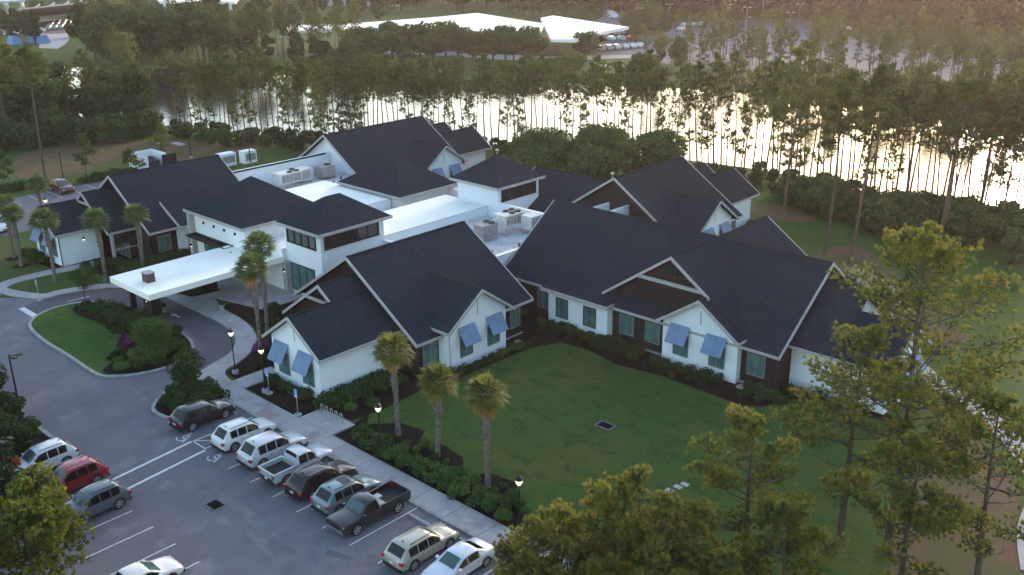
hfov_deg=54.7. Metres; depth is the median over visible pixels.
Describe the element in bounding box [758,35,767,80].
thin tree
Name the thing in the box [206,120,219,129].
bush
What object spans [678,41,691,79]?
pine tree
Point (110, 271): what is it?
planting bed
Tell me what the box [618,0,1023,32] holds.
wood
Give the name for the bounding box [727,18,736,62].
pine tree
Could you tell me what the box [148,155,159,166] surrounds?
dumpster
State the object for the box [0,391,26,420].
dark tree
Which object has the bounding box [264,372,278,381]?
shrub
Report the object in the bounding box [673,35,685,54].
wood tree
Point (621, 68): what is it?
pine tree
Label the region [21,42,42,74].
pine tree
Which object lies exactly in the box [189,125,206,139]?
bush
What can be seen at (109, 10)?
wood tree
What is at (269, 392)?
parking sign
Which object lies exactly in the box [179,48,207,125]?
pine tree
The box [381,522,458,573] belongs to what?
station wagon
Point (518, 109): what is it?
thin tree
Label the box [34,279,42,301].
traffic sign
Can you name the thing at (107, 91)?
wood tree
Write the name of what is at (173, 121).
bush
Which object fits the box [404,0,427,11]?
oak
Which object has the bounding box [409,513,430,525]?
wheel stop
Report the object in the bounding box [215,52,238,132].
pine tree
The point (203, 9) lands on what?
pine tree
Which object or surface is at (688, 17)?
pine tree
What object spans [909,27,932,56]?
pine tree
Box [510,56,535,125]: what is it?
pine tree
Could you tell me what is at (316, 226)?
entrance building
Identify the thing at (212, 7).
pine tree
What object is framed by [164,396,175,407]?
shrub
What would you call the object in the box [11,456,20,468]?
red leaf spray
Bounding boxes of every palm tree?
[0,192,17,257]
[0,202,27,265]
[23,172,48,205]
[27,205,61,282]
[77,205,112,282]
[120,203,151,267]
[230,249,270,346]
[237,229,279,331]
[369,330,416,435]
[417,361,459,456]
[461,371,510,488]
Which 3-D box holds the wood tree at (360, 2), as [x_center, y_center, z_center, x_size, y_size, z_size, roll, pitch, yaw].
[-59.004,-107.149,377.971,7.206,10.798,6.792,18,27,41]
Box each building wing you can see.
[25,154,238,266]
[261,221,532,397]
[298,116,491,186]
[505,199,932,414]
[572,156,759,235]
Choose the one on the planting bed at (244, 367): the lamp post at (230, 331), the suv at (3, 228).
the lamp post at (230, 331)
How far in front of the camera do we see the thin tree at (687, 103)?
149.93 m
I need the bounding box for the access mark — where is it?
[176,433,221,461]
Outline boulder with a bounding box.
[735,383,744,389]
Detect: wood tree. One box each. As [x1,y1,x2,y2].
[0,10,7,25]
[0,15,12,30]
[0,70,28,89]
[0,83,19,124]
[1,84,36,126]
[3,20,19,37]
[8,8,18,19]
[16,11,26,20]
[16,14,28,41]
[22,59,54,79]
[22,74,64,117]
[27,93,58,121]
[45,61,70,87]
[52,78,76,99]
[53,87,80,116]
[66,1,86,49]
[75,14,98,60]
[75,80,97,105]
[75,88,105,118]
[77,82,96,119]
[78,67,117,107]
[81,3,103,54]
[87,18,119,64]
[94,82,123,112]
[95,11,122,62]
[95,64,120,100]
[102,5,125,58]
[111,77,143,114]
[116,7,148,64]
[116,68,157,113]
[120,63,155,105]
[124,9,157,65]
[140,5,156,55]
[144,19,161,63]
[147,8,176,58]
[149,7,181,67]
[171,14,189,57]
[173,2,186,51]
[176,8,194,50]
[178,0,203,57]
[179,12,193,51]
[185,9,215,61]
[186,10,212,60]
[199,0,227,12]
[203,20,233,57]
[205,8,215,60]
[229,31,245,50]
[242,30,258,46]
[242,44,256,63]
[256,0,268,12]
[260,35,275,58]
[286,39,305,62]
[287,31,304,55]
[297,0,306,21]
[306,34,319,47]
[308,43,324,61]
[317,40,331,64]
[318,0,328,12]
[327,48,341,56]
[333,0,345,6]
[336,37,358,63]
[341,33,362,52]
[346,0,364,20]
[370,0,388,20]
[635,51,644,58]
[652,40,666,60]
[668,45,676,61]
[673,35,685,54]
[674,43,688,58]
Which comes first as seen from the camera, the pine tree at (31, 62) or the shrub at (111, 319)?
the shrub at (111, 319)
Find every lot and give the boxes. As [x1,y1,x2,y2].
[0,181,102,235]
[0,289,501,574]
[25,33,69,48]
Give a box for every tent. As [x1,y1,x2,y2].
[7,35,22,44]
[26,36,34,42]
[36,34,50,43]
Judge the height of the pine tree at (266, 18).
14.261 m
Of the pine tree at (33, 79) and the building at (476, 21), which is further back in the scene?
the building at (476, 21)
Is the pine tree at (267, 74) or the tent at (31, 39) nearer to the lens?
the pine tree at (267, 74)
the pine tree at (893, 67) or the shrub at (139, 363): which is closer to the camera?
the shrub at (139, 363)
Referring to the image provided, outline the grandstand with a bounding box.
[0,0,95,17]
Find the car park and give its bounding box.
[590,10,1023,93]
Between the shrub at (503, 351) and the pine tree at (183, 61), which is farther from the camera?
the pine tree at (183, 61)
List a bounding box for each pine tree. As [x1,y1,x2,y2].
[0,37,10,124]
[0,47,22,88]
[0,56,10,76]
[0,143,14,192]
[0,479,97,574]
[1,46,15,69]
[2,63,24,89]
[5,45,50,182]
[20,48,48,75]
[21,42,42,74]
[32,52,53,78]
[61,63,82,93]
[69,48,96,118]
[71,133,96,175]
[76,57,96,88]
[82,1,102,59]
[101,2,118,13]
[101,22,120,65]
[103,32,130,71]
[110,43,134,68]
[113,32,139,61]
[115,52,132,78]
[121,62,146,96]
[121,148,145,168]
[123,0,137,53]
[148,122,170,151]
[155,49,177,124]
[160,0,179,52]
[168,64,191,121]
[177,57,197,124]
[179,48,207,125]
[187,58,210,127]
[193,62,222,122]
[197,7,210,62]
[204,69,226,121]
[205,0,217,17]
[207,5,217,20]
[208,47,237,131]
[208,57,237,121]
[212,11,229,52]
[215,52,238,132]
[216,17,235,64]
[220,3,234,63]
[223,47,249,128]
[228,13,249,60]
[231,3,242,51]
[232,16,252,55]
[238,47,259,127]
[239,42,271,133]
[242,10,261,41]
[243,0,258,38]
[244,5,262,49]
[247,0,264,50]
[248,5,267,58]
[249,53,272,127]
[252,59,279,125]
[255,16,266,48]
[258,11,272,62]
[260,18,272,60]
[260,67,288,127]
[268,0,285,43]
[268,8,278,55]
[271,5,283,57]
[271,11,286,55]
[271,64,294,126]
[273,6,287,60]
[275,60,304,133]
[278,16,293,63]
[284,3,302,25]
[284,56,309,132]
[285,7,300,67]
[285,7,303,55]
[292,63,315,129]
[303,0,314,53]
[303,6,318,44]
[304,17,318,37]
[304,60,333,133]
[310,13,326,66]
[313,9,323,38]
[314,54,346,131]
[318,16,333,38]
[328,5,341,46]
[330,0,344,32]
[331,14,344,44]
[333,14,350,38]
[337,60,359,125]
[344,3,361,26]
[347,0,364,25]
[348,56,381,125]
[350,65,371,125]
[357,53,383,124]
[362,57,390,123]
[367,52,396,122]
[373,66,393,121]
[378,54,400,120]
[384,61,404,119]
[390,63,421,117]
[396,59,425,116]
[411,63,431,115]
[413,62,428,113]
[423,63,443,123]
[424,74,450,122]
[425,59,460,121]
[442,59,461,129]
[451,64,472,124]
[465,73,487,129]
[471,53,499,135]
[476,73,503,137]
[485,59,514,138]
[491,514,560,574]
[491,536,558,574]
[492,561,521,574]
[497,543,566,574]
[499,62,527,137]
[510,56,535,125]
[511,498,602,574]
[518,49,540,135]
[521,56,542,129]
[531,53,555,126]
[535,64,556,127]
[540,62,571,131]
[541,535,591,574]
[546,60,571,129]
[546,562,565,574]
[558,477,631,573]
[559,73,584,137]
[563,552,626,574]
[566,53,590,134]
[578,61,605,126]
[581,521,642,574]
[586,54,610,124]
[592,462,692,572]
[593,73,621,123]
[602,60,631,128]
[607,60,630,128]
[613,65,645,138]
[621,489,697,574]
[623,53,646,138]
[625,71,656,135]
[628,533,703,574]
[629,564,656,574]
[630,56,668,132]
[633,47,666,130]
[635,24,654,50]
[646,496,742,574]
[649,6,663,42]
[649,66,677,129]
[652,30,669,82]
[653,26,667,61]
[660,57,698,152]
[664,565,697,574]
[665,38,677,73]
[667,535,725,574]
[673,8,682,34]
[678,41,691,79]
[679,61,703,161]
[681,61,711,160]
[681,402,816,568]
[682,25,694,58]
[683,24,691,40]
[683,32,698,72]
[686,13,694,31]
[692,12,705,55]
[700,544,748,574]
[702,51,733,162]
[704,24,717,71]
[705,11,715,40]
[707,6,719,43]
[707,11,719,56]
[708,29,725,75]
[709,61,734,165]
[716,23,731,56]
[717,22,728,46]
[717,488,850,574]
[719,0,730,21]
[720,50,748,166]
[724,12,734,52]
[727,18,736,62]
[731,26,737,47]
[734,20,742,49]
[737,65,767,164]
[742,37,755,82]
[743,72,768,171]
[745,24,756,76]
[746,23,761,68]
[746,78,779,173]
[751,27,766,76]
[754,55,794,177]
[755,61,793,168]
[765,8,781,55]
[765,39,827,217]
[769,323,929,539]
[771,30,778,56]
[773,39,784,73]
[774,5,789,56]
[775,21,787,55]
[775,66,802,169]
[781,54,815,168]
[782,32,802,59]
[784,24,800,60]
[794,68,826,174]
[800,72,838,176]
[803,14,818,60]
[803,62,835,174]
[805,30,824,56]
[805,219,1023,547]
[807,28,824,56]
[809,9,823,32]
[811,15,831,63]
[816,71,852,172]
[818,15,833,70]
[818,80,864,253]
[822,54,858,175]
[825,15,836,59]
[825,37,847,73]
[826,19,847,58]
[828,31,848,74]
[829,10,841,57]
[830,5,846,55]
[832,69,866,177]
[837,68,870,183]
[838,17,852,69]
[844,71,868,190]
[847,63,902,262]
[851,18,871,67]
[856,77,881,179]
[858,429,974,574]
[861,70,900,188]
[864,61,907,191]
[866,21,880,71]
[866,25,881,76]
[868,10,882,71]
[876,91,916,188]
[877,35,896,64]
[879,25,901,56]
[879,86,907,189]
[880,30,895,63]
[889,28,904,64]
[890,14,911,62]
[891,72,944,190]
[892,62,934,190]
[892,87,934,190]
[902,38,927,70]
[905,59,943,190]
[905,83,945,191]
[908,32,929,79]
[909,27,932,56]
[911,76,1000,246]
[916,5,932,62]
[917,26,937,70]
[918,81,956,190]
[918,387,1023,574]
[923,78,956,192]
[925,26,942,71]
[925,87,961,195]
[928,39,952,65]
[931,43,951,74]
[934,15,953,77]
[937,59,986,194]
[938,86,983,195]
[945,89,984,179]
[946,21,962,79]
[947,28,962,81]
[951,31,971,71]
[953,39,970,72]
[953,62,993,193]
[960,77,1002,196]
[961,7,978,59]
[962,25,979,59]
[964,76,999,196]
[967,94,1006,194]
[968,93,1004,194]
[969,72,1023,201]
[970,39,1000,71]
[972,44,993,75]
[974,25,994,57]
[975,47,1000,74]
[976,75,1018,200]
[981,58,1023,209]
[990,24,1005,75]
[990,103,1023,204]
[994,94,1023,211]
[997,36,1016,74]
[1001,100,1023,207]
[1005,28,1023,80]
[1005,45,1023,83]
[1011,13,1023,45]
[1012,119,1023,206]
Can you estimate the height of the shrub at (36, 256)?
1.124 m
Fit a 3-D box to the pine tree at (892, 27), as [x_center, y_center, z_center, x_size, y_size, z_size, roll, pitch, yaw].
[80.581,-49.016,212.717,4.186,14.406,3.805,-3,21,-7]
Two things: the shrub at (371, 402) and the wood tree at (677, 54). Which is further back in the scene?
the wood tree at (677, 54)
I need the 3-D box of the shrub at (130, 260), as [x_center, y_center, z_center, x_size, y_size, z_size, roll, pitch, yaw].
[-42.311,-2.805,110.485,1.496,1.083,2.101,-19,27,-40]
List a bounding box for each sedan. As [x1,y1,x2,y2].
[113,555,185,574]
[421,536,495,574]
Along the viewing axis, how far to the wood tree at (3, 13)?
345.05 m
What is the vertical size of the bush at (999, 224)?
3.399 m
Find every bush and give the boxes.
[3,121,30,149]
[12,128,36,149]
[16,121,42,148]
[28,0,45,5]
[34,122,55,147]
[42,111,74,144]
[56,116,87,143]
[73,120,100,143]
[85,118,113,141]
[93,111,120,138]
[101,117,132,142]
[112,113,138,139]
[125,114,149,137]
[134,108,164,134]
[134,114,155,135]
[168,124,181,136]
[169,118,181,126]
[175,126,192,138]
[181,121,191,127]
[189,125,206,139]
[193,121,205,133]
[203,128,218,143]
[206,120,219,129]
[213,122,231,132]
[214,129,232,146]
[230,131,247,145]
[243,127,260,139]
[245,128,258,143]
[256,134,272,146]
[263,128,271,139]
[269,126,282,139]
[272,128,289,147]
[285,127,299,142]
[285,137,301,150]
[291,132,311,149]
[304,130,322,144]
[397,50,417,65]
[404,58,417,72]
[448,55,464,69]
[488,137,499,146]
[493,147,503,154]
[497,139,507,146]
[501,142,515,156]
[547,56,560,67]
[557,53,577,66]
[587,67,604,78]
[622,162,635,172]
[630,151,641,163]
[635,163,640,169]
[708,162,718,172]
[718,165,729,171]
[734,166,746,175]
[746,172,763,188]
[751,161,767,176]
[765,168,779,182]
[767,182,780,194]
[775,183,797,205]
[777,179,794,192]
[778,169,800,183]
[789,174,826,195]
[792,177,831,195]
[796,194,809,210]
[798,185,824,214]
[809,191,840,219]
[811,171,832,178]
[814,176,840,194]
[815,175,845,185]
[833,180,848,190]
[836,186,846,198]
[836,192,865,220]
[843,190,861,195]
[843,197,865,221]
[844,179,862,191]
[848,198,883,232]
[860,198,899,235]
[861,185,881,193]
[864,191,881,204]
[870,213,895,233]
[881,187,898,198]
[886,190,922,204]
[890,212,921,237]
[892,192,916,206]
[894,206,915,228]
[907,209,931,226]
[908,189,936,206]
[914,209,940,233]
[925,213,948,237]
[929,203,963,219]
[933,194,956,205]
[942,199,963,209]
[942,215,976,247]
[953,204,984,218]
[955,195,970,204]
[956,214,997,248]
[965,194,991,209]
[975,204,988,213]
[983,216,997,238]
[986,205,999,214]
[990,218,1013,242]
[991,207,1023,219]
[993,199,1020,211]
[1001,223,1021,238]
[1001,231,1023,264]
[1004,226,1023,253]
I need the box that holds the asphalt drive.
[25,289,235,370]
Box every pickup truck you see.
[257,443,334,485]
[326,480,410,535]
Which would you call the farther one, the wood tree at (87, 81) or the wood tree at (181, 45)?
the wood tree at (181, 45)
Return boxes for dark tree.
[0,363,8,389]
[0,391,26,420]
[0,409,11,444]
[0,413,41,452]
[0,435,17,466]
[0,461,23,508]
[25,10,41,45]
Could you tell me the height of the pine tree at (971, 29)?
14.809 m
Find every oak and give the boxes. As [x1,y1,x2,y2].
[348,25,374,49]
[361,30,390,54]
[373,21,405,58]
[382,30,407,61]
[385,0,396,11]
[394,0,407,10]
[400,20,439,57]
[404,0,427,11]
[415,29,449,62]
[433,19,456,56]
[441,24,475,55]
[446,0,459,10]
[453,0,469,11]
[454,30,485,64]
[479,28,504,63]
[486,24,524,63]
[499,30,525,63]
[502,0,516,14]
[512,0,531,16]
[514,25,548,54]
[526,0,552,17]
[552,0,576,13]
[555,0,577,16]
[572,30,602,61]
[593,35,605,42]
[597,0,606,13]
[601,0,617,9]
[618,10,635,25]
[620,16,641,39]
[625,9,648,35]
[625,19,645,40]
[634,2,654,14]
[638,0,660,11]
[640,14,650,36]
[648,11,675,31]
[648,15,672,39]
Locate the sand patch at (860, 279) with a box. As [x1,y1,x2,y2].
[844,267,914,313]
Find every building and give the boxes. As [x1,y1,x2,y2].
[155,0,245,10]
[183,152,544,294]
[327,0,399,5]
[527,166,628,214]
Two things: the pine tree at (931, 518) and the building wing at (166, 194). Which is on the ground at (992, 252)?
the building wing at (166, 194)
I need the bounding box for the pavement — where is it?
[165,277,584,572]
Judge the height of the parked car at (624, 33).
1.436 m
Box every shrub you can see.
[0,182,10,192]
[4,182,20,191]
[13,179,27,190]
[21,248,35,257]
[25,249,44,258]
[29,251,43,262]
[29,252,46,263]
[37,255,54,263]
[75,175,92,183]
[79,260,91,267]
[79,299,92,310]
[83,305,92,310]
[88,302,105,313]
[89,170,105,181]
[92,258,101,267]
[93,298,105,304]
[95,317,103,322]
[97,257,116,268]
[98,306,111,316]
[100,170,110,179]
[102,299,117,309]
[104,309,120,318]
[105,323,114,328]
[105,355,115,360]
[106,315,123,322]
[108,167,120,173]
[110,301,127,311]
[110,349,120,355]
[112,355,123,361]
[112,361,130,369]
[113,309,125,315]
[114,257,127,266]
[115,329,124,334]
[118,265,137,273]
[119,346,126,352]
[120,167,131,172]
[123,306,131,312]
[126,258,138,265]
[126,262,139,267]
[126,323,136,331]
[126,347,138,356]
[128,353,138,361]
[132,359,147,368]
[134,258,151,264]
[134,307,148,316]
[135,311,152,319]
[136,345,143,355]
[136,356,146,360]
[139,260,155,266]
[141,347,152,356]
[144,254,161,262]
[145,351,159,360]
[148,356,161,365]
[153,255,164,263]
[154,354,166,362]
[155,259,169,263]
[158,348,167,356]
[158,393,171,403]
[159,252,170,259]
[161,330,180,340]
[164,341,179,353]
[164,382,181,394]
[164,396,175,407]
[167,399,180,411]
[170,324,183,332]
[171,250,187,259]
[171,338,187,348]
[171,385,183,395]
[172,330,182,337]
[173,391,187,398]
[175,382,193,392]
[175,396,190,403]
[178,399,190,405]
[179,247,190,254]
[188,378,206,384]
[188,391,206,400]
[193,287,202,292]
[199,376,217,390]
[199,390,218,399]
[202,382,219,390]
[210,386,230,397]
[251,360,263,368]
[257,354,268,360]
[262,375,282,386]
[263,301,280,309]
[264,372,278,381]
[268,306,276,314]
[269,313,279,321]
[269,320,278,328]
[275,379,293,391]
[276,307,290,315]
[287,384,306,396]
[292,386,313,399]
[310,390,333,410]
[317,393,345,409]
[328,386,358,402]
[329,386,346,402]
[337,383,348,390]
[344,402,357,410]
[347,378,366,388]
[350,380,373,399]
[350,427,370,441]
[354,375,369,381]
[356,423,373,435]
[358,437,378,452]
[362,377,382,397]
[363,371,381,380]
[366,396,380,407]
[368,373,387,392]
[371,431,383,441]
[374,445,387,457]
[376,369,390,379]
[380,372,408,388]
[381,433,394,447]
[381,444,401,460]
[392,442,409,458]
[394,452,417,468]
[402,439,411,444]
[408,459,425,476]
[411,445,419,452]
[415,454,431,470]
[420,438,431,446]
[422,471,442,484]
[428,442,440,451]
[428,461,447,472]
[430,452,439,460]
[436,477,452,490]
[439,465,457,481]
[440,457,449,465]
[445,481,470,499]
[449,366,460,379]
[451,475,476,486]
[455,465,467,477]
[457,362,472,374]
[465,493,484,507]
[466,360,479,369]
[467,473,481,480]
[471,483,488,496]
[479,355,491,365]
[480,498,496,511]
[483,491,502,503]
[488,352,503,360]
[488,486,498,493]
[493,506,513,520]
[496,347,508,356]
[498,499,511,511]
[499,481,508,488]
[505,488,517,498]
[507,341,523,350]
[512,497,526,506]
[520,506,529,512]
[521,341,533,347]
[536,323,547,331]
[537,316,545,323]
[544,318,555,328]
[550,321,567,331]
[564,322,579,335]
[570,329,582,336]
[577,330,594,342]
[588,334,607,346]
[592,336,602,344]
[599,334,612,342]
[600,340,615,350]
[610,336,622,345]
[614,341,630,354]
[622,340,637,349]
[625,348,640,359]
[630,346,645,356]
[649,355,666,364]
[657,358,670,369]
[666,361,682,372]
[667,370,675,377]
[676,364,697,375]
[683,375,697,382]
[691,366,713,380]
[706,372,723,383]
[737,385,754,397]
[742,379,758,388]
[752,381,769,394]
[752,387,777,400]
[772,392,789,404]
[782,383,798,397]
[790,386,808,398]
[811,387,826,402]
[846,400,868,413]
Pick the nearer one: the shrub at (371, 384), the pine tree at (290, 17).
the shrub at (371, 384)
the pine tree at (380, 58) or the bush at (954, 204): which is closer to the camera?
the bush at (954, 204)
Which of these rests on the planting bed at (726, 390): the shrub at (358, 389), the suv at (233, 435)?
the shrub at (358, 389)
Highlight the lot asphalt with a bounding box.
[38,19,67,33]
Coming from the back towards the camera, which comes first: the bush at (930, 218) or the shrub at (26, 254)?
the bush at (930, 218)
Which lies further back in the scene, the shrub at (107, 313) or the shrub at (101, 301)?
the shrub at (101, 301)
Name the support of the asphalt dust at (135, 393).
on the asphalt lot at (115, 426)
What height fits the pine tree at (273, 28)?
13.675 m
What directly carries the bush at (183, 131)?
on the ground at (992, 252)
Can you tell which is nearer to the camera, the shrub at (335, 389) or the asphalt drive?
the shrub at (335, 389)
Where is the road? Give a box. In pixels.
[334,48,630,60]
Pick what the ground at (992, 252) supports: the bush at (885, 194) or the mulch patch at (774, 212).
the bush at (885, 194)
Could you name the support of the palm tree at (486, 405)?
on the planting bed at (413, 434)
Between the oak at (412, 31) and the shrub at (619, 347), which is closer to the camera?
the shrub at (619, 347)
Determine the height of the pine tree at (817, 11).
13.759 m
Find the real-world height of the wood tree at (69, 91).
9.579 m
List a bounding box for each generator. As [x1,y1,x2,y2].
[216,151,237,166]
[239,148,257,164]
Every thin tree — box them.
[171,63,183,118]
[187,85,202,121]
[201,74,216,125]
[226,68,245,129]
[237,80,257,125]
[276,86,289,125]
[289,90,305,130]
[306,90,322,130]
[312,87,331,130]
[320,78,336,132]
[331,90,345,130]
[337,92,355,130]
[347,89,359,127]
[349,68,368,127]
[397,80,413,117]
[420,78,435,123]
[442,94,456,127]
[458,87,477,128]
[500,70,513,140]
[512,87,524,130]
[559,81,574,133]
[577,91,592,128]
[617,99,632,134]
[654,95,672,132]
[662,86,680,138]
[677,87,695,156]
[692,88,714,162]
[693,23,709,73]
[697,75,718,163]
[701,30,710,63]
[713,19,724,49]
[722,87,737,163]
[727,44,738,78]
[731,102,757,166]
[734,35,746,68]
[735,16,745,49]
[742,24,751,57]
[752,26,767,62]
[756,10,766,59]
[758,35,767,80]
[759,30,771,73]
[770,83,787,168]
[774,18,788,61]
[778,99,805,177]
[783,103,815,169]
[810,14,819,54]
[813,83,836,172]
[822,27,830,62]
[822,37,838,73]
[839,27,848,71]
[852,29,862,70]
[853,116,880,187]
[863,30,876,75]
[874,34,885,65]
[878,118,905,191]
[901,57,909,87]
[906,35,915,55]
[908,56,917,82]
[933,17,942,48]
[961,47,973,79]
[981,138,1008,202]
[982,51,996,79]
[996,133,1023,195]
[1010,45,1022,90]
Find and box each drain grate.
[203,498,226,511]
[594,420,615,430]
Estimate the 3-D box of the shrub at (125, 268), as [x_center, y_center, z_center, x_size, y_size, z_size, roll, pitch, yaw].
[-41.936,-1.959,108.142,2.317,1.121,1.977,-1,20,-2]
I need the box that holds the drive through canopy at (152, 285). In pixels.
[110,245,283,318]
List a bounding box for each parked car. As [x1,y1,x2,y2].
[605,44,613,49]
[606,36,616,40]
[609,14,618,17]
[609,32,619,35]
[613,44,621,49]
[616,35,625,40]
[620,31,629,35]
[620,43,629,48]
[626,35,634,39]
[628,43,636,47]
[636,42,643,47]
[676,26,685,30]
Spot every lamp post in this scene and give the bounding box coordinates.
[227,328,238,374]
[257,345,268,393]
[374,402,381,447]
[515,475,522,532]
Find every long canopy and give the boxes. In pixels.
[157,0,237,3]
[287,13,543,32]
[541,15,628,42]
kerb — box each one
[24,415,55,438]
[28,301,194,377]
[151,378,227,419]
[225,398,495,545]
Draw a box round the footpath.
[0,259,169,298]
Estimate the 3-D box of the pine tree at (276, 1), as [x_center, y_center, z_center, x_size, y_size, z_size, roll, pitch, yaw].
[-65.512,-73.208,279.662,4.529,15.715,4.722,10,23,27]
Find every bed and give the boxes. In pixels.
[13,418,48,457]
[22,249,172,276]
[72,303,189,373]
[155,387,223,415]
[178,285,219,296]
[224,303,248,317]
[226,300,295,378]
[248,312,903,421]
[335,414,586,565]
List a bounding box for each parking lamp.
[0,436,14,489]
[8,353,22,417]
[57,150,64,178]
[187,125,192,158]
[246,130,252,163]
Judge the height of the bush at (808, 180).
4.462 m
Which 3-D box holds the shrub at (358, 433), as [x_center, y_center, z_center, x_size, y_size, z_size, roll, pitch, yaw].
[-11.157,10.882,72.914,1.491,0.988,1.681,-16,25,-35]
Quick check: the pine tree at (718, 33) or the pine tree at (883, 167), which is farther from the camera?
the pine tree at (718, 33)
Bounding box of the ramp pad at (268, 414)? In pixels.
[258,409,279,419]
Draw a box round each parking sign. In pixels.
[265,368,272,394]
[294,389,301,416]
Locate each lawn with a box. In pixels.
[31,302,190,374]
[69,36,81,43]
[140,48,228,68]
[349,342,1022,574]
[590,59,632,63]
[750,195,1023,318]
[890,423,1023,574]
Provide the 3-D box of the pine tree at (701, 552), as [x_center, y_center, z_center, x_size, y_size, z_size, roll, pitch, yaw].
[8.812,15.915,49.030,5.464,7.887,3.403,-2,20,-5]
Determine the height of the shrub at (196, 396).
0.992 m
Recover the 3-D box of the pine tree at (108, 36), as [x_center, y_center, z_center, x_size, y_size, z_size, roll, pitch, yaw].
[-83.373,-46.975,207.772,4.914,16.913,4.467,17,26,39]
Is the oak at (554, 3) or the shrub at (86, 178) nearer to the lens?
the shrub at (86, 178)
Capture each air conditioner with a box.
[272,168,302,188]
[295,166,311,182]
[314,163,335,179]
[473,220,497,241]
[493,208,523,235]
[521,212,540,233]
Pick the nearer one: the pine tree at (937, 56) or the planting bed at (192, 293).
the planting bed at (192, 293)
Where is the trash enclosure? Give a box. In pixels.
[129,149,176,168]
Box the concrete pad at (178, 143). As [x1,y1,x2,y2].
[171,142,186,145]
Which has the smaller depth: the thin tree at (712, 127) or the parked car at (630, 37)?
the thin tree at (712, 127)
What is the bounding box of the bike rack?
[320,403,342,424]
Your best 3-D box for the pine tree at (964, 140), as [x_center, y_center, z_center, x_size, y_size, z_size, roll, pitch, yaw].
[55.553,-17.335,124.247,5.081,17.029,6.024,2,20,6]
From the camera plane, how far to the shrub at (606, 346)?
87.57 m
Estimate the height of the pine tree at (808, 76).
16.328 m
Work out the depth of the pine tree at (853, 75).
129.76 m
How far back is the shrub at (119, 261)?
110.07 m
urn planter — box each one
[161,302,166,312]
[218,300,224,310]
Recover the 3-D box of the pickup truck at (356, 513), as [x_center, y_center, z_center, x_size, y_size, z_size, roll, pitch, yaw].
[-9.158,13.997,63.390,2.260,1.757,5.570,17,27,40]
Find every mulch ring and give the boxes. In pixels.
[5,256,18,260]
[13,263,29,267]
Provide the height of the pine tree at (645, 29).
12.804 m
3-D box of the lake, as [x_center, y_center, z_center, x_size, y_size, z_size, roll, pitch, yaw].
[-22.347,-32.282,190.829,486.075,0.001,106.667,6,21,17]
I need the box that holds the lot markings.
[15,184,492,574]
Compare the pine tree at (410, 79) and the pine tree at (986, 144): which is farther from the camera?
the pine tree at (410, 79)
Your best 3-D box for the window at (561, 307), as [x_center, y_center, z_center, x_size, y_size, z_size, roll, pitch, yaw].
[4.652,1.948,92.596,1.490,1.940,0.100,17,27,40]
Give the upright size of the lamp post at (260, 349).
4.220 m
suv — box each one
[0,216,7,232]
[10,437,79,478]
[33,454,109,498]
[48,178,74,193]
[63,477,131,524]
[168,398,235,431]
[209,415,276,452]
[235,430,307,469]
[283,459,357,501]
[309,473,381,516]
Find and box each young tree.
[4,461,66,523]
[63,23,77,36]
[66,266,97,299]
[78,264,95,287]
[129,315,172,356]
[165,347,205,384]
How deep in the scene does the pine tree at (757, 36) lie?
229.24 m
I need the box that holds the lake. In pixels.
[1,67,1023,207]
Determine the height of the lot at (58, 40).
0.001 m
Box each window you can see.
[38,234,45,251]
[51,239,57,256]
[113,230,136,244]
[117,242,130,257]
[157,234,171,252]
[204,243,241,279]
[279,353,290,375]
[291,262,314,289]
[303,364,314,387]
[422,340,437,365]
[459,336,472,357]
[487,325,499,345]
[510,307,519,328]
[537,288,548,309]
[555,297,567,319]
[583,305,595,328]
[619,313,633,336]
[644,321,659,344]
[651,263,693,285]
[672,336,688,357]
[708,347,725,369]
[731,220,735,228]
[746,352,765,378]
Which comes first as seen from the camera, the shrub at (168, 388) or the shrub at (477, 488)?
the shrub at (477, 488)
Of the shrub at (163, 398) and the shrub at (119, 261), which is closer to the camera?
the shrub at (163, 398)
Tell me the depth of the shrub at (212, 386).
80.22 m
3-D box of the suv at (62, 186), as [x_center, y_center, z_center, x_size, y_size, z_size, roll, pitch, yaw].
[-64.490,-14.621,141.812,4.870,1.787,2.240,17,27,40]
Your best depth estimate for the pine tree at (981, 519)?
52.74 m
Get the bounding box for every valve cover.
[673,484,682,489]
[680,482,689,486]
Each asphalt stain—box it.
[43,345,53,350]
[278,545,298,554]
[325,549,353,559]
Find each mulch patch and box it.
[750,203,814,221]
[813,245,966,348]
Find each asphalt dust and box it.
[124,384,146,401]
[212,488,282,541]
[242,526,278,556]
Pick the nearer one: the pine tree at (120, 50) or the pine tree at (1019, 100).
the pine tree at (1019, 100)
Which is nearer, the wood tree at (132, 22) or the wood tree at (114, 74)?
the wood tree at (114, 74)
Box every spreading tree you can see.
[508,142,563,169]
[509,125,578,167]
[565,143,619,179]
[571,120,639,168]
[632,130,687,168]
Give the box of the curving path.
[923,364,1023,569]
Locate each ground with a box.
[0,0,1023,525]
[12,139,261,178]

